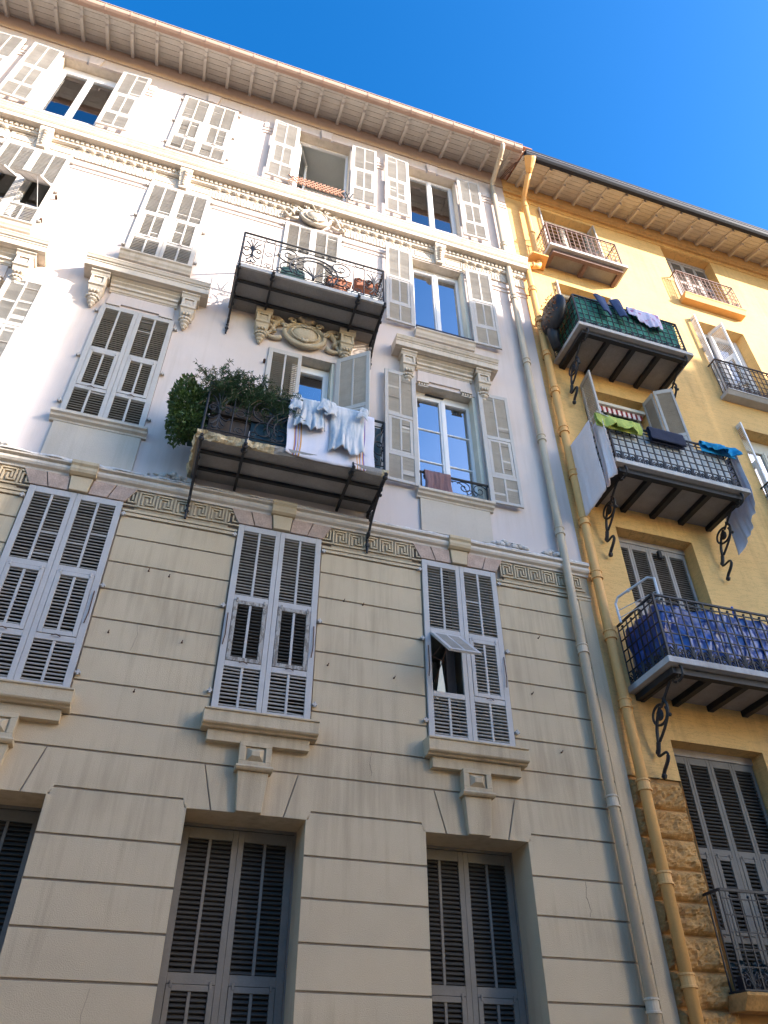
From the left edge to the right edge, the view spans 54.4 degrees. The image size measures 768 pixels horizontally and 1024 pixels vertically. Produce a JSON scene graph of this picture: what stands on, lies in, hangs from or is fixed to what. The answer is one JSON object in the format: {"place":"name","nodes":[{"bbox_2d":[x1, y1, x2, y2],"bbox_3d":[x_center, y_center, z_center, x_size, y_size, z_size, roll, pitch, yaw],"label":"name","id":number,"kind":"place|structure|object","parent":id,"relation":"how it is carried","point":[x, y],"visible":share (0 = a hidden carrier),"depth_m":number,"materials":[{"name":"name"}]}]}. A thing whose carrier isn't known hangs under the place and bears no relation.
{"place":"outdoors","nodes":[
{"label":"outdoors","id":0,"kind":"place"},
{"bbox_2d":[347,290,377,299],"bbox_3d":[-0.410,-3.621,13.046,0.550,0.330,0.250,12,-41,-14],"label":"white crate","id":1,"kind":"object","parent":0,"point":[362,295],"visible":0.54,"depth_m":13.03,"materials":[{"name":"white plastic"}]},
{"bbox_2d":[100,0,767,229],"label":"sky","id":2,"kind":"structure","parent":0,"point":[669,98],"materials":[{"name":"blue"}]},
{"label":"pavement","id":3,"kind":"structure","parent":0,"visible":0},
{"bbox_2d":[0,0,679,1023],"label":"cream building","id":4,"kind":"structure","parent":3,"relation":"on","point":[286,736],"depth_m":9.67,"materials":[{"name":"paint"}]},
{"bbox_2d":[0,152,67,224],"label":"window","id":5,"kind":"structure","parent":4,"relation":"in","point":[27,194],"depth_m":13.39,"materials":[{"name":"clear glass"}]},
{"bbox_2d":[36,66,116,124],"bbox_3d":[-6.481,-8.759,15.890,1.220,2.570,0.090,12,-41,-14],"label":"window","id":6,"kind":"structure","parent":4,"relation":"in","point":[75,94],"depth_m":15.98,"materials":[{"name":"clear glass"}]},
{"bbox_2d":[164,372,213,448],"bbox_3d":[-2.664,-1.388,10.296,0.726,1.172,0.914,12,-41,-14],"label":"balcony bush","id":7,"kind":"object","parent":4,"relation":"hanging from","point":[184,400],"visible":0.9,"depth_m":10.05,"materials":[{"name":"green plant"}]},
{"bbox_2d":[207,414,250,438],"bbox_3d":[-2.123,-1.025,10.103,0.570,0.440,0.240,12,-41,-14],"label":"planter","id":8,"kind":"object","parent":4,"relation":"on","point":[235,424],"visible":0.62,"depth_m":10.07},
{"bbox_2d":[182,358,304,431],"bbox_3d":[-1.913,-1.578,10.395,1.750,1.086,0.868,12,-41,-14],"label":"rosemary plant","id":9,"kind":"object","parent":4,"relation":"attached to","point":[256,393],"visible":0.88,"depth_m":10.26,"materials":[{"name":"green plant"}]},
{"bbox_2d":[278,266,306,280],"bbox_3d":[-1.637,-3.875,12.972,0.520,0.630,0.460,12,-41,-14],"label":"storage tub","id":10,"kind":"object","parent":4,"relation":"on","point":[288,269],"visible":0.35,"depth_m":12.93,"materials":[{"name":"green plastic"}]},
{"bbox_2d":[288,393,329,430],"bbox_3d":[-1.046,-1.379,10.367,0.578,0.675,0.131,12,-41,-14],"label":"tie dye shirt","id":11,"kind":"object","parent":4,"relation":"hanging from","point":[311,414],"visible":0.98,"depth_m":10.40,"materials":[{"name":"fabric"}]},
{"bbox_2d":[289,364,328,401],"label":"window","id":12,"kind":"structure","parent":4,"relation":"in","point":[313,384],"depth_m":12.57,"materials":[{"name":"blue glass"}]},
{"bbox_2d":[249,404,380,468],"bbox_3d":[-0.926,-1.059,10.426,1.851,0.860,0.047,12,-41,-14],"label":"balcony railing","id":13,"kind":"object","parent":4,"relation":"on","point":[259,428],"visible":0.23,"depth_m":10.22,"materials":[{"name":"black metal"}]},
{"bbox_2d":[288,174,344,197],"bbox_3d":[-1.452,-7.019,16.094,1.249,0.287,0.034,12,-41,-14],"label":"trellis","id":14,"kind":"object","parent":4,"relation":"attached to","point":[317,185],"visible":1,"depth_m":16.08,"materials":[{"name":"brown wood"}]},
{"bbox_2d":[293,141,347,201],"bbox_3d":[-1.447,-7.724,17.145,1.220,2.570,0.060,12,-41,-14],"label":"window","id":15,"kind":"structure","parent":4,"relation":"in","point":[345,157],"depth_m":17.81,"materials":[{"name":"white wood"}]},
{"bbox_2d":[285,399,374,470],"bbox_3d":[-0.730,-1.057,10.388,1.259,1.122,0.078,12,-41,-14],"label":"sheet","id":16,"kind":"object","parent":4,"relation":"hanging from","point":[303,438],"visible":0.56,"depth_m":10.21,"materials":[{"name":"white fabric"}]},
{"bbox_2d":[328,282,345,290],"bbox_3d":[-0.842,-3.716,12.938,0.371,0.320,0.381,12,-41,-14],"label":"flower pot","id":17,"kind":"object","parent":4,"relation":"on","point":[337,286],"visible":0.22,"depth_m":12.89,"materials":[{"name":"ceramic"}]},
{"bbox_2d":[325,275,351,290],"bbox_3d":[-0.809,-4.004,13.142,0.463,0.303,0.249,12,-41,-14],"label":"window box","id":18,"kind":"object","parent":4,"relation":"attached to","point":[349,283],"visible":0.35,"depth_m":13.04,"materials":[{"name":"ceramic"}]},
{"bbox_2d":[324,401,368,454],"bbox_3d":[-0.536,-1.154,10.394,0.653,0.988,0.126,12,-41,-14],"label":"shirt","id":19,"kind":"object","parent":4,"relation":"hanging from","point":[347,428],"visible":1,"depth_m":10.45,"materials":[{"name":"fabric"}]},
{"bbox_2d":[342,192,352,200],"bbox_3d":[-0.792,-6.886,16.287,0.255,0.284,0.031,12,-41,-14],"label":"iron lattice","id":20,"kind":"object","parent":4,"relation":"attached to","point":[347,195],"visible":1,"depth_m":16.26,"materials":[{"name":"metal"}]},
{"bbox_2d":[351,277,377,296],"bbox_3d":[-0.333,-3.956,13.245,0.450,0.160,0.234,12,-41,-14],"label":"window box","id":21,"kind":"object","parent":4,"relation":"attached to","point":[358,285],"visible":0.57,"depth_m":13.18,"materials":[{"name":"ceramic"}]},
{"bbox_2d":[409,176,456,234],"bbox_3d":[1.105,-7.214,17.763,1.220,2.570,0.090,12,-41,-14],"label":"window","id":22,"kind":"structure","parent":4,"relation":"in","point":[431,204],"depth_m":17.88,"materials":[{"name":"clear glass"}]},
{"bbox_2d":[423,469,452,492],"bbox_3d":[0.841,-0.451,11.586,0.463,0.500,0.116,12,-41,-14],"label":"mauve towel","id":23,"kind":"object","parent":4,"relation":"hanging from","point":[437,480],"visible":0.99,"depth_m":11.60,"materials":[{"name":"pink fabric"}]},
{"bbox_2d":[413,267,463,336],"bbox_3d":[1.067,-4.135,15.163,1.160,2.470,0.090,12,-41,-14],"label":"window","id":24,"kind":"structure","parent":4,"relation":"in","point":[437,306],"depth_m":15.31,"materials":[{"name":"blue glass"}]},
{"bbox_2d":[416,392,478,497],"bbox_3d":[1.020,-1.073,12.573,1.140,2.510,0.090,12,-41,-14],"label":"window","id":25,"kind":"structure","parent":4,"relation":"in","point":[445,445],"depth_m":12.71,"materials":[{"name":"glass"}]},
{"bbox_2d":[490,142,661,1023],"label":"drainpipe","id":26,"kind":"object","parent":4,"relation":"attached to","point":[653,1012],"visible":1,"depth_m":9.98,"materials":[{"name":"metal"}]},
{"bbox_2d":[500,148,767,1023],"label":"yellow building","id":27,"kind":"structure","parent":3,"relation":"on","point":[696,277],"depth_m":12.68,"materials":[{"name":"paint"}]},
{"bbox_2d":[535,289,565,351],"bbox_3d":[3.374,-3.798,14.864,0.375,1.233,0.925,12,-41,-14],"label":"satellite dish","id":28,"kind":"object","parent":27,"relation":"hanging from","point":[553,315],"visible":1,"depth_m":14.72,"materials":[{"name":"grey metal"}]},
{"bbox_2d":[561,293,569,301],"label":"window","id":29,"kind":"structure","parent":27,"relation":"in","point":[566,297],"depth_m":17.22,"materials":[{"name":"white glass"}]},
{"bbox_2d":[543,220,593,253],"bbox_3d":[4.601,-6.484,18.694,1.560,2.590,0.090,12,-41,-14],"label":"window","id":30,"kind":"structure","parent":27,"relation":"in","point":[544,221],"depth_m":19.24,"materials":[{"name":"white glass"}]},
{"bbox_2d":[593,293,611,315],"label":"hung jeans","id":31,"kind":"object","parent":27,"relation":"hanging from","point":[601,300],"visible":1,"depth_m":14.80,"materials":[{"name":"blue fabric"}]},
{"bbox_2d":[521,155,704,1023],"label":"drainpipe","id":32,"kind":"object","parent":27,"relation":"attached to","point":[686,973],"visible":0.96,"depth_m":10.12,"materials":[{"name":"metal"}]},
{"bbox_2d":[585,408,645,436],"bbox_3d":[4.457,-1.033,14.058,1.460,2.980,0.090,12,-41,-14],"label":"window","id":33,"kind":"structure","parent":27,"relation":"in","point":[606,413],"depth_m":14.89,"materials":[{"name":"glass"}]},
{"bbox_2d":[557,297,679,353],"bbox_3d":[4.704,-3.772,14.951,2.498,1.005,0.835,-2,-40,2],"label":"green netting","id":34,"kind":"object","parent":27,"relation":"attached to","point":[614,320],"visible":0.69,"depth_m":14.91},
{"bbox_2d":[594,412,642,435],"bbox_3d":[3.923,-1.482,12.460,0.858,0.312,0.133,12,-41,-14],"label":"lime cloth","id":35,"kind":"object","parent":27,"relation":"hanging from","point":[623,425],"visible":1,"depth_m":12.45,"materials":[{"name":"green fabric"}]},
{"bbox_2d":[609,299,628,320],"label":"hung jeans","id":36,"kind":"object","parent":27,"relation":"hanging from","point":[616,304],"visible":1,"depth_m":14.89,"materials":[{"name":"blue fabric"}]},
{"bbox_2d":[614,576,660,622],"bbox_3d":[3.588,1.235,10.640,0.687,0.518,0.076,-31,-49,32],"label":"drying rack","id":37,"kind":"object","parent":27,"relation":"attached to","point":[628,591],"visible":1,"depth_m":10.68,"materials":[{"name":"white metal"}]},
{"bbox_2d":[625,307,662,329],"bbox_3d":[5.275,-3.909,15.086,0.750,0.545,0.128,12,-41,-14],"label":"flowered cloth","id":38,"kind":"object","parent":27,"relation":"hanging from","point":[650,320],"visible":1,"depth_m":15.10,"materials":[{"name":"white fabric"}]},
{"bbox_2d":[595,429,732,484],"bbox_3d":[4.741,-0.655,12.853,2.298,0.790,0.780,12,-41,-14],"label":"white screen","id":39,"kind":"object","parent":27,"relation":"on","point":[657,451],"visible":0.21,"depth_m":12.60,"materials":[{"name":"white fabric"}]},
{"bbox_2d":[646,426,686,449],"bbox_3d":[4.802,-1.264,12.715,0.697,0.326,0.084,12,-41,-14],"label":"navy mat","id":40,"kind":"object","parent":27,"relation":"hanging from","point":[666,438],"visible":1,"depth_m":12.67,"materials":[{"name":"blue fabric"}]},
{"bbox_2d":[625,603,767,677],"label":"blue tarpaulin","id":41,"kind":"object","parent":27,"relation":"on","point":[682,629],"visible":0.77,"depth_m":10.35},
{"bbox_2d":[698,440,742,458],"bbox_3d":[5.821,-1.103,12.925,0.716,0.285,0.187,12,-41,-14],"label":"turquoise cloth","id":42,"kind":"object","parent":27,"relation":"hanging from","point":[719,449],"visible":1,"depth_m":12.96,"materials":[{"name":"blue fabric"}]},
{"bbox_2d":[696,332,758,395],"bbox_3d":[7.998,-3.288,17.500,1.530,2.720,0.090,12,-41,-14],"label":"window","id":43,"kind":"structure","parent":27,"relation":"in","point":[735,346],"depth_m":17.99,"materials":[{"name":"white glass"}]},
{"bbox_2d":[726,456,755,553],"bbox_3d":[6.081,-0.159,12.815,0.165,1.775,0.717,12,-41,-14],"label":"gauze cloth","id":44,"kind":"object","parent":27,"relation":"hanging from","point":[740,523],"visible":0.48,"depth_m":12.67,"materials":[{"name":"white fabric"}]},
{"bbox_2d":[730,960,767,992],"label":"screen","id":45,"kind":"object","parent":27,"relation":"on","point":[739,983],"visible":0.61,"depth_m":8.14,"materials":[{"name":"black metal"}]},
{"bbox_2d":[742,439,767,493],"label":"window","id":46,"kind":"structure","parent":27,"relation":"in","point":[761,451],"depth_m":15.67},
{"bbox_3d":[3.497,-1.311,12.836,0.254,0.094,1.050,12,-41,-14],"label":"drying rack","id":47,"kind":"object","parent":27,"relation":"attached to","visible":0},
{"bbox_2d":[571,420,605,515],"bbox_3d":[3.365,-0.709,12.335,0.079,1.641,0.698,12,-41,-14],"label":"white sheet","id":48,"kind":"object","parent":47,"relation":"hanging from","point":[591,480],"visible":1,"depth_m":12.29,"materials":[{"name":"white fabric"}]},
{"bbox_2d":[592,420,617,486],"bbox_3d":[3.577,-1.021,12.158,0.121,1.401,0.319,12,-41,-14],"label":"white sheet","id":49,"kind":"object","parent":47,"relation":"hanging from","point":[609,467],"visible":0.91,"depth_m":12.09,"materials":[{"name":"white fabric"}]}
]}

